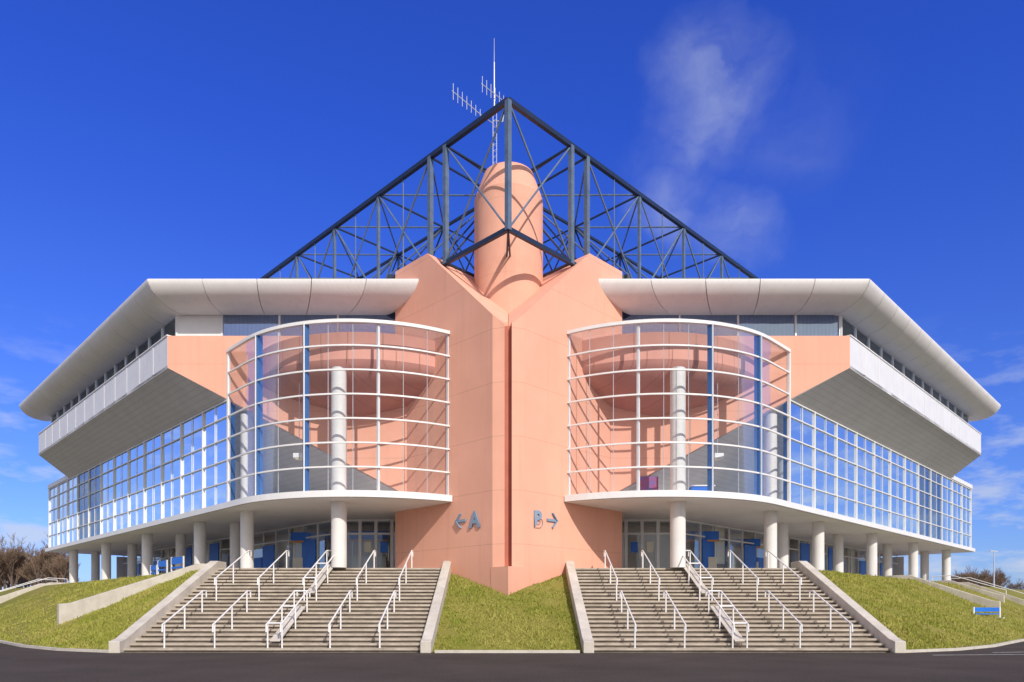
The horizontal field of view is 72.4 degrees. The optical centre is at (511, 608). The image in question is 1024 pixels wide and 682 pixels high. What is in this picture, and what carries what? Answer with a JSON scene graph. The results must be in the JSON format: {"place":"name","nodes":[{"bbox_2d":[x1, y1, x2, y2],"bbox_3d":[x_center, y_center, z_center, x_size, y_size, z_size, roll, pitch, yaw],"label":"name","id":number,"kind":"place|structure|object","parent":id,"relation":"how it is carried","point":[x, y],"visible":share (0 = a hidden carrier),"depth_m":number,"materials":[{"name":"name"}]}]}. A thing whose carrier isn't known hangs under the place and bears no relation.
{"place":"outdoors","nodes":[
{"label":"outdoors","id":0,"kind":"place"},
{"bbox_2d":[0,573,193,648],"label":"grass bank","id":1,"kind":"structure","parent":0,"point":[40,591],"depth_m":41.79,"materials":[{"name":"plant"}]},
{"bbox_2d":[0,579,57,596],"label":"handrail","id":2,"kind":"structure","parent":1,"relation":"on","point":[25,588],"depth_m":61.66,"materials":[{"name":"metal"}]},
{"bbox_2d":[0,578,67,602],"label":"stair parapet","id":3,"kind":"structure","parent":1,"relation":"on","point":[7,597],"depth_m":58.51,"materials":[{"name":"concrete"}]},
{"bbox_2d":[57,563,205,624],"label":"stair parapet","id":4,"kind":"structure","parent":1,"relation":"on","point":[67,612],"depth_m":33.86,"materials":[{"name":"concrete"}]},
{"bbox_2d":[432,575,581,651],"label":"grass bank","id":5,"kind":"structure","parent":0,"point":[446,630],"depth_m":28.03,"materials":[{"name":"plant"}]},
{"bbox_2d":[0,641,1023,681],"bbox_3d":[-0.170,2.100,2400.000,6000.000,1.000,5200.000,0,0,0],"label":"ground","id":6,"kind":"structure","parent":0,"point":[20,664],"depth_m":18.93,"materials":[{"name":"asphalt"}]},
{"bbox_2d":[0,640,108,652],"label":"kerb","id":7,"kind":"structure","parent":6,"relation":"on","point":[54,648],"depth_m":26.55,"materials":[{"name":"concrete"}]},
{"bbox_2d":[109,561,450,652],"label":"staircase","id":8,"kind":"structure","parent":6,"relation":"on","point":[413,621],"depth_m":28.29,"materials":[{"name":"concrete"}]},
{"bbox_2d":[161,590,206,647],"bbox_3d":[-12.590,0.405,27.015,0.060,2.306,3.710,0,0,0],"label":"handrail","id":9,"kind":"object","parent":8,"relation":"on","point":[173,615],"visible":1,"depth_m":26.90,"materials":[{"name":"metal"}]},
{"bbox_2d":[212,590,250,647],"bbox_3d":[-10.770,0.405,27.015,0.060,2.306,3.710,0,0,0],"label":"handrail","id":10,"kind":"object","parent":8,"relation":"on","point":[223,614],"visible":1,"depth_m":26.90,"materials":[{"name":"metal"}]},
{"bbox_2d":[214,550,251,600],"bbox_3d":[-12.590,-1.543,31.715,0.060,2.513,4.210,0,0,0],"label":"handrail","id":11,"kind":"object","parent":8,"relation":"on","point":[215,578],"visible":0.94,"depth_m":31.60,"materials":[{"name":"metal"}]},
{"bbox_2d":[257,550,288,600],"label":"handrail","id":12,"kind":"object","parent":8,"relation":"on","point":[258,581],"visible":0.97,"depth_m":31.00,"materials":[{"name":"metal"}]},
{"bbox_2d":[265,590,310,647],"bbox_3d":[-8.590,0.405,27.015,0.580,2.306,3.710,0,0,0],"label":"handrail","id":13,"kind":"object","parent":8,"relation":"on","point":[289,620],"visible":1,"depth_m":26.90,"materials":[{"name":"metal"}]},
{"bbox_2d":[302,550,333,600],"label":"handrail","id":14,"kind":"object","parent":8,"relation":"on","point":[319,580],"visible":0.73,"depth_m":31.32,"materials":[{"name":"metal"}]},
{"bbox_2d":[328,590,352,647],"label":"handrail","id":15,"kind":"object","parent":8,"relation":"on","point":[350,593],"visible":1,"depth_m":26.89,"materials":[{"name":"metal"}]},
{"bbox_2d":[356,550,375,600],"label":"handrail","id":16,"kind":"object","parent":8,"relation":"on","point":[374,555],"visible":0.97,"depth_m":31.60,"materials":[{"name":"metal"}]},
{"bbox_2d":[378,590,395,647],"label":"handrail","id":17,"kind":"object","parent":8,"relation":"on","point":[393,595],"visible":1,"depth_m":26.90,"materials":[{"name":"metal"}]},
{"bbox_2d":[398,550,412,600],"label":"handrail","id":18,"kind":"object","parent":8,"relation":"on","point":[411,554],"visible":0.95,"depth_m":31.60,"materials":[{"name":"metal"}]},
{"bbox_2d":[435,650,579,652],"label":"kerb","id":19,"kind":"structure","parent":6,"relation":"on","point":[507,651],"depth_m":25.05,"materials":[{"name":"concrete"}]},
{"bbox_2d":[0,568,1023,652],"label":"grass","id":20,"kind":"structure","parent":6,"relation":"on","point":[107,633],"depth_m":30.55,"materials":[{"name":"plant"}]},
{"bbox_2d":[566,561,905,652],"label":"staircase","id":21,"kind":"structure","parent":6,"relation":"on","point":[601,619],"depth_m":28.29,"materials":[{"name":"concrete"}]},
{"bbox_2d":[604,550,617,600],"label":"handrail","id":22,"kind":"object","parent":21,"relation":"on","point":[605,553],"visible":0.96,"depth_m":31.60,"materials":[{"name":"metal"}]},
{"bbox_2d":[619,590,635,647],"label":"handrail","id":23,"kind":"object","parent":21,"relation":"on","point":[621,594],"visible":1,"depth_m":26.83,"materials":[{"name":"metal"}]},
{"bbox_2d":[641,550,659,600],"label":"handrail","id":24,"kind":"object","parent":21,"relation":"on","point":[642,551],"visible":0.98,"depth_m":31.17,"materials":[{"name":"metal"}]},
{"bbox_2d":[663,590,686,647],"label":"handrail","id":25,"kind":"object","parent":21,"relation":"on","point":[665,593],"visible":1,"depth_m":26.90,"materials":[{"name":"metal"}]},
{"bbox_2d":[682,550,713,600],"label":"handrail","id":26,"kind":"object","parent":21,"relation":"on","point":[694,576],"visible":0.74,"depth_m":31.32,"materials":[{"name":"metal"}]},
{"bbox_2d":[705,590,748,647],"bbox_3d":[8.250,0.405,27.015,0.580,2.306,3.710,0,0,0],"label":"handrail","id":27,"kind":"object","parent":21,"relation":"on","point":[726,621],"visible":1,"depth_m":26.89,"materials":[{"name":"metal"}]},
{"bbox_2d":[727,550,758,600],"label":"handrail","id":28,"kind":"object","parent":21,"relation":"on","point":[757,578],"visible":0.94,"depth_m":31.61,"materials":[{"name":"metal"}]},
{"bbox_2d":[764,590,802,647],"bbox_3d":[10.430,0.405,27.015,0.060,2.306,3.710,0,0,0],"label":"handrail","id":29,"kind":"object","parent":21,"relation":"on","point":[792,615],"visible":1,"depth_m":26.83,"materials":[{"name":"metal"}]},
{"bbox_2d":[765,550,801,600],"bbox_3d":[12.250,-1.543,31.715,0.060,2.513,4.210,0,0,0],"label":"handrail","id":30,"kind":"object","parent":21,"relation":"on","point":[799,577],"visible":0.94,"depth_m":31.60,"materials":[{"name":"metal"}]},
{"bbox_2d":[809,590,852,647],"bbox_3d":[12.250,0.405,27.015,0.060,2.306,3.710,0,0,0],"label":"handrail","id":31,"kind":"object","parent":21,"relation":"on","point":[849,622],"visible":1,"depth_m":26.54,"materials":[{"name":"metal"}]},
{"bbox_2d":[906,639,1023,652],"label":"kerb","id":32,"kind":"structure","parent":6,"relation":"on","point":[964,648],"depth_m":26.81,"materials":[{"name":"concrete"}]},
{"bbox_2d":[0,0,1023,589],"label":"sky","id":33,"kind":"structure","parent":0,"point":[880,141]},
{"bbox_2d":[687,485,714,490],"bbox_3d":[9.380,-5.680,34.700,1.200,0.760,0.700,0,0,0],"label":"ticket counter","id":34,"kind":"object","parent":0,"point":[699,487],"visible":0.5,"depth_m":34.40,"materials":[{"name":"blue paint"}]},
{"bbox_2d":[821,572,1023,648],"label":"grass bank","id":35,"kind":"structure","parent":0,"point":[1010,602],"depth_m":37.80,"materials":[{"name":"plant"}]},
{"bbox_2d":[887,575,1000,606],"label":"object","id":36,"kind":"structure","parent":35,"relation":"on","point":[979,600],"depth_m":45.61,"materials":[{"name":"concrete"}]},
{"bbox_2d":[932,575,1006,602],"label":"stair parapet","id":37,"kind":"structure","parent":35,"relation":"on","point":[996,596],"depth_m":53.95,"materials":[{"name":"concrete"}]},
{"bbox_2d":[951,577,1023,604],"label":"stair parapet","id":38,"kind":"structure","parent":35,"relation":"on","point":[1015,599],"depth_m":57.84,"materials":[{"name":"concrete"}]},
{"bbox_2d":[973,607,1004,617],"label":"barrier","id":39,"kind":"object","parent":35,"relation":"on","point":[986,609],"visible":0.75,"depth_m":40.02,"materials":[{"name":"blue paint"}]},
{"bbox_3d":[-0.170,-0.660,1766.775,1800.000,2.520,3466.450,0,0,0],"label":"plateau","id":40,"kind":"structure","parent":0,"visible":0},
{"bbox_2d":[0,549,10,577],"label":"bare tree","id":41,"kind":"object","parent":40,"relation":"on","point":[1,568],"visible":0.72,"depth_m":104.12,"materials":[{"name":"brown plant"}]},
{"bbox_2d":[0,549,20,589],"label":"bare tree","id":42,"kind":"object","parent":40,"relation":"on","point":[1,583],"visible":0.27,"depth_m":105.56,"materials":[{"name":"brown plant"}]},
{"bbox_2d":[0,537,26,588],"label":"bare tree","id":43,"kind":"object","parent":40,"relation":"on","point":[5,575],"visible":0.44,"depth_m":105.09,"materials":[{"name":"brown plant"}]},
{"bbox_2d":[0,535,30,587],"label":"bare tree","id":44,"kind":"object","parent":40,"relation":"on","point":[12,555],"visible":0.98,"depth_m":103.74,"materials":[{"name":"brown plant"}]},
{"bbox_2d":[8,551,32,587],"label":"bare tree","id":45,"kind":"object","parent":40,"relation":"on","point":[21,577],"visible":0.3,"depth_m":106.59,"materials":[{"name":"brown plant"}]},
{"bbox_2d":[13,560,38,587],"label":"bare tree","id":46,"kind":"object","parent":40,"relation":"on","point":[24,580],"visible":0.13,"depth_m":111.33,"materials":[{"name":"brown plant"}]},
{"bbox_2d":[16,542,52,585],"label":"bare tree","id":47,"kind":"object","parent":40,"relation":"on","point":[26,575],"visible":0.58,"depth_m":105.20,"materials":[{"name":"brown plant"}]},
{"bbox_2d":[25,546,52,583],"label":"bare tree","id":48,"kind":"object","parent":40,"relation":"on","point":[41,559],"visible":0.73,"depth_m":102.61,"materials":[{"name":"brown plant"}]},
{"bbox_2d":[39,533,68,581],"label":"bare tree","id":49,"kind":"object","parent":40,"relation":"on","point":[53,554],"visible":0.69,"depth_m":100.85,"materials":[{"name":"brown plant"}]},
{"bbox_2d":[43,555,68,582],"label":"bare tree","id":50,"kind":"object","parent":40,"relation":"on","point":[61,566],"visible":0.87,"depth_m":100.71,"materials":[{"name":"brown plant"}]},
{"bbox_2d":[157,560,167,573],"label":"barrier","id":51,"kind":"object","parent":40,"relation":"on","point":[162,563],"visible":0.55,"depth_m":41.55,"materials":[{"name":"blue paint"}]},
{"bbox_2d":[171,556,183,571],"bbox_3d":[-19.070,-2.435,39.900,1.600,1.030,0.500,0,0,40],"label":"barrier","id":52,"kind":"object","parent":40,"relation":"on","point":[177,560],"visible":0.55,"depth_m":39.85,"materials":[{"name":"blue paint"}]},
{"bbox_2d":[290,532,330,567],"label":"foyer kiosk","id":53,"kind":"object","parent":40,"relation":"on","point":[298,537],"visible":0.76,"depth_m":41.65,"materials":[{"name":"blue paint"}]},
{"bbox_2d":[350,531,389,567],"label":"foyer kiosk","id":54,"kind":"object","parent":40,"relation":"on","point":[382,562],"visible":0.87,"depth_m":40.90,"materials":[{"name":"white paint"}]},
{"bbox_2d":[19,97,1000,594],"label":"arena building","id":55,"kind":"structure","parent":40,"relation":"on","point":[505,391],"depth_m":35.70,"materials":[{"name":"white paint"}]},
{"bbox_2d":[116,359,124,372],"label":"clerestory window","id":56,"kind":"structure","parent":55,"relation":"in","point":[119,366],"depth_m":44.00,"materials":[{"name":"grey glass"}]},
{"bbox_2d":[127,350,135,364],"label":"clerestory window","id":57,"kind":"structure","parent":55,"relation":"in","point":[132,356],"depth_m":42.48,"materials":[{"name":"grey glass"}]},
{"bbox_2d":[138,340,147,355],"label":"clerestory window","id":58,"kind":"structure","parent":55,"relation":"in","point":[144,346],"depth_m":41.01,"materials":[{"name":"grey glass"}]},
{"bbox_2d":[151,330,160,345],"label":"clerestory window","id":59,"kind":"structure","parent":55,"relation":"in","point":[157,336],"depth_m":39.46,"materials":[{"name":"black glass"}]},
{"bbox_2d":[161,548,169,571],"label":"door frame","id":60,"kind":"structure","parent":55,"relation":"in","point":[163,548],"depth_m":57.68,"materials":[{"name":"white paint"}]},
{"bbox_2d":[164,319,174,335],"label":"clerestory window","id":61,"kind":"structure","parent":55,"relation":"in","point":[169,329],"depth_m":37.86,"materials":[{"name":"black glass"}]},
{"bbox_2d":[186,547,191,566],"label":"blue door panel","id":62,"kind":"structure","parent":55,"relation":"in","point":[188,550],"depth_m":54.27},
{"bbox_2d":[209,543,218,561],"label":"blue door panel","id":63,"kind":"structure","parent":55,"relation":"in","point":[213,548],"depth_m":50.84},
{"bbox_2d":[224,315,277,335],"bbox_3d":[-13.845,-14.750,37.230,2.950,1.900,0.060,0,0,0],"label":"clerestory window","id":64,"kind":"structure","parent":55,"relation":"in","point":[234,325],"depth_m":37.20,"materials":[{"name":"blue glass"}]},
{"bbox_2d":[254,557,261,567],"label":"blue door panel","id":65,"kind":"structure","parent":55,"relation":"in","point":[257,561],"depth_m":45.83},
{"bbox_2d":[263,545,274,567],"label":"blue door panel","id":66,"kind":"structure","parent":55,"relation":"in","point":[268,551],"depth_m":44.82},
{"bbox_2d":[263,529,277,567],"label":"ground floor window","id":67,"kind":"structure","parent":55,"relation":"in","point":[276,532],"depth_m":44.35,"materials":[{"name":"white paint"}]},
{"bbox_2d":[276,527,290,567],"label":"ground floor window","id":68,"kind":"structure","parent":55,"relation":"in","point":[289,530],"depth_m":43.14,"materials":[{"name":"white paint"}]},
{"bbox_2d":[281,315,336,335],"bbox_3d":[-10.770,-14.750,37.230,3.000,1.900,0.060,0,0,0],"label":"clerestory window","id":69,"kind":"structure","parent":55,"relation":"in","point":[318,328],"depth_m":37.20,"materials":[{"name":"clear glass"}]},
{"bbox_2d":[302,539,315,567],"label":"blue door panel","id":70,"kind":"structure","parent":55,"relation":"in","point":[308,546],"depth_m":41.13,"materials":[{"name":"metal"}]},
{"bbox_2d":[303,522,318,567],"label":"ground floor window","id":71,"kind":"structure","parent":55,"relation":"in","point":[315,523],"depth_m":40.68,"materials":[{"name":"white paint"}]},
{"bbox_2d":[347,519,359,567],"bbox_3d":[-9.320,-3.470,39.515,1.500,3.100,0.130,0,0,0],"label":"entrance window","id":72,"kind":"structure","parent":55,"relation":"in","point":[348,520],"depth_m":39.45,"materials":[{"name":"white paint"}]},
{"bbox_2d":[339,313,394,333],"bbox_3d":[-7.645,-14.750,37.230,3.050,1.900,0.060,0,0,0],"label":"clerestory window","id":73,"kind":"structure","parent":55,"relation":"in","point":[343,327],"depth_m":37.20,"materials":[{"name":"clear glass"}]},
{"bbox_2d":[360,519,375,567],"bbox_3d":[-8.120,-3.470,39.480,0.900,3.100,0.200,0,0,0],"label":"entrance door","id":74,"kind":"structure","parent":55,"relation":"in","point":[367,545],"depth_m":39.45,"materials":[{"name":"white paint"}]},
{"bbox_2d":[376,519,391,567],"bbox_3d":[-7.220,-3.470,39.480,0.900,3.100,0.200,0,0,0],"label":"entrance door","id":75,"kind":"structure","parent":55,"relation":"in","point":[383,545],"depth_m":39.45,"materials":[{"name":"white paint"}]},
{"bbox_2d":[392,519,394,567],"bbox_3d":[-6.320,-3.470,39.515,0.900,3.100,0.130,0,0,0],"label":"entrance door","id":76,"kind":"structure","parent":55,"relation":"in","point":[393,520],"depth_m":39.46,"materials":[{"name":"white paint"}]},
{"bbox_2d":[455,511,480,528],"bbox_3d":[-2.034,-4.060,32.294,0.130,0.770,1.711,0,0,-45],"label":"direction sign","id":77,"kind":"object","parent":55,"relation":"attached to","point":[472,521],"visible":1,"depth_m":32.08,"materials":[{"name":"grey metal"}]},
{"bbox_2d":[452,60,503,163],"bbox_3d":[-1.477,-24.850,34.614,3.137,7.300,0.373,0,0,-29],"label":"antenna mast","id":78,"kind":"object","parent":55,"relation":"on","point":[494,94],"visible":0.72,"depth_m":34.94,"materials":[{"name":"metal"}]},
{"bbox_2d":[534,510,557,527],"bbox_3d":[1.567,-4.058,32.167,1.562,0.766,0.130,0,0,-45],"label":"direction sign","id":79,"kind":"object","parent":55,"relation":"attached to","point":[539,513],"visible":1,"depth_m":31.86,"materials":[{"name":"grey metal"}]},
{"bbox_2d":[622,519,625,567],"bbox_3d":[5.980,-3.470,39.515,0.900,3.100,0.130,0,0,0],"label":"entrance door","id":80,"kind":"structure","parent":55,"relation":"in","point":[623,520],"depth_m":39.45,"materials":[{"name":"white paint"}]},
{"bbox_2d":[626,519,641,567],"bbox_3d":[6.880,-3.470,39.505,0.900,3.100,0.150,0,0,0],"label":"entrance door","id":81,"kind":"structure","parent":55,"relation":"in","point":[634,545],"depth_m":39.45,"materials":[{"name":"white paint"}]},
{"bbox_2d":[640,476,657,489],"bbox_3d":[6.930,-6.225,35.575,1.000,0.950,0.050,0,0,0],"label":"poster","id":82,"kind":"object","parent":55,"relation":"attached to","point":[648,482],"visible":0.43,"depth_m":35.55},
{"bbox_2d":[622,313,677,333],"bbox_3d":[7.305,-14.750,37.230,3.050,1.900,0.060,0,0,0],"label":"clerestory window","id":83,"kind":"structure","parent":55,"relation":"in","point":[652,327],"depth_m":37.20,"materials":[{"name":"clear glass"}]},
{"bbox_2d":[642,519,657,567],"bbox_3d":[7.780,-3.470,39.505,0.900,3.100,0.150,0,0,0],"label":"entrance door","id":84,"kind":"structure","parent":55,"relation":"in","point":[649,545],"depth_m":39.45,"materials":[{"name":"white paint"}]},
{"bbox_2d":[658,519,669,567],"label":"entrance window","id":85,"kind":"structure","parent":55,"relation":"in","point":[659,520],"depth_m":39.45,"materials":[{"name":"white paint"}]},
{"bbox_2d":[699,522,715,567],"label":"ground floor window","id":86,"kind":"structure","parent":55,"relation":"in","point":[702,523],"depth_m":40.69,"materials":[{"name":"white paint"}]},
{"bbox_2d":[681,315,735,335],"bbox_3d":[10.430,-14.750,37.230,3.000,1.900,0.060,0,0,0],"label":"clerestory window","id":87,"kind":"structure","parent":55,"relation":"in","point":[731,319],"depth_m":37.20,"materials":[{"name":"clear glass"}]},
{"bbox_2d":[702,539,716,567],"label":"blue door panel","id":88,"kind":"structure","parent":55,"relation":"in","point":[708,547],"depth_m":41.03,"materials":[{"name":"metal"}]},
{"bbox_2d":[728,527,742,567],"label":"ground floor window","id":89,"kind":"structure","parent":55,"relation":"in","point":[730,527],"depth_m":43.10,"materials":[{"name":"white paint"}]},
{"bbox_2d":[741,529,754,567],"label":"ground floor window","id":90,"kind":"structure","parent":55,"relation":"in","point":[743,529],"depth_m":44.33,"materials":[{"name":"white paint"}]},
{"bbox_2d":[744,545,755,567],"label":"blue door panel","id":91,"kind":"structure","parent":55,"relation":"in","point":[749,551],"depth_m":44.85,"materials":[{"name":"metal"}]},
{"bbox_2d":[756,557,763,567],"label":"blue door panel","id":92,"kind":"structure","parent":55,"relation":"in","point":[761,560],"depth_m":45.84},
{"bbox_2d":[739,315,793,335],"bbox_3d":[13.505,-14.750,37.230,2.950,1.900,0.060,0,0,0],"label":"clerestory window","id":93,"kind":"structure","parent":55,"relation":"in","point":[770,325],"depth_m":37.20,"materials":[{"name":"blue glass"}]},
{"bbox_2d":[788,537,798,567],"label":"ground floor window","id":94,"kind":"structure","parent":55,"relation":"in","point":[789,538],"depth_m":49.20,"materials":[{"name":"white paint"}]},
{"bbox_2d":[800,543,809,562],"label":"blue door panel","id":95,"kind":"structure","parent":55,"relation":"in","point":[804,548],"depth_m":50.86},
{"bbox_2d":[797,315,836,335],"bbox_3d":[16.180,-14.750,37.230,2.200,1.900,0.060,0,0,0],"label":"clerestory window","id":96,"kind":"structure","parent":55,"relation":"in","point":[807,325],"depth_m":37.20,"materials":[{"name":"blue glass"}]},
{"bbox_2d":[828,547,832,570],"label":"blue door panel","id":97,"kind":"structure","parent":55,"relation":"in","point":[830,550],"depth_m":54.25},
{"bbox_2d":[837,316,853,335],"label":"clerestory window","id":98,"kind":"structure","parent":55,"relation":"in","point":[847,329],"depth_m":37.79,"materials":[{"name":"black glass"}]},
{"bbox_2d":[850,547,858,573],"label":"ground floor window","id":99,"kind":"structure","parent":55,"relation":"in","point":[851,547],"depth_m":57.68,"materials":[{"name":"white paint"}]},
{"bbox_2d":[857,549,865,573],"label":"ground floor window","id":100,"kind":"structure","parent":55,"relation":"in","point":[859,549],"depth_m":58.92,"materials":[{"name":"white paint"}]},
{"bbox_2d":[857,330,866,345],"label":"clerestory window","id":101,"kind":"structure","parent":55,"relation":"in","point":[862,338],"depth_m":39.40,"materials":[{"name":"black glass"}]},
{"bbox_2d":[860,561,865,574],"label":"blue door panel","id":102,"kind":"structure","parent":55,"relation":"in","point":[862,563],"depth_m":59.31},
{"bbox_2d":[870,340,879,355],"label":"clerestory window","id":103,"kind":"structure","parent":55,"relation":"in","point":[873,346],"depth_m":40.92,"materials":[{"name":"black glass"}]},
{"bbox_2d":[882,349,890,364],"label":"clerestory window","id":104,"kind":"structure","parent":55,"relation":"in","point":[885,356],"depth_m":42.43,"materials":[{"name":"black glass"}]},
{"bbox_2d":[894,359,901,372],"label":"clerestory window","id":105,"kind":"structure","parent":55,"relation":"in","point":[897,365],"depth_m":43.91,"materials":[{"name":"black glass"}]},
{"bbox_2d":[686,531,718,567],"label":"foyer kiosk","id":106,"kind":"object","parent":40,"relation":"on","point":[711,536],"visible":0.53,"depth_m":41.05,"materials":[{"name":"blue paint"}]},
{"bbox_2d":[725,539,760,567],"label":"foyer kiosk","id":107,"kind":"object","parent":40,"relation":"on","point":[756,542],"visible":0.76,"depth_m":45.45,"materials":[{"name":"blue paint"}]},
{"bbox_2d":[974,572,990,585],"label":"bare tree","id":108,"kind":"object","parent":40,"relation":"on","point":[983,576],"visible":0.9,"depth_m":126.16,"materials":[{"name":"brown plant"}]},
{"bbox_2d":[979,568,1003,586],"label":"bare tree","id":109,"kind":"object","parent":40,"relation":"on","point":[997,577],"visible":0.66,"depth_m":128.55,"materials":[{"name":"brown plant"}]},
{"bbox_2d":[990,550,997,586],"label":"street lamp","id":110,"kind":"object","parent":40,"relation":"on","point":[994,567],"visible":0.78,"depth_m":84.96,"materials":[{"name":"metal"}]},
{"bbox_2d":[992,572,1010,587],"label":"bare tree","id":111,"kind":"object","parent":40,"relation":"on","point":[1005,581],"visible":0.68,"depth_m":144.57,"materials":[{"name":"brown plant"}]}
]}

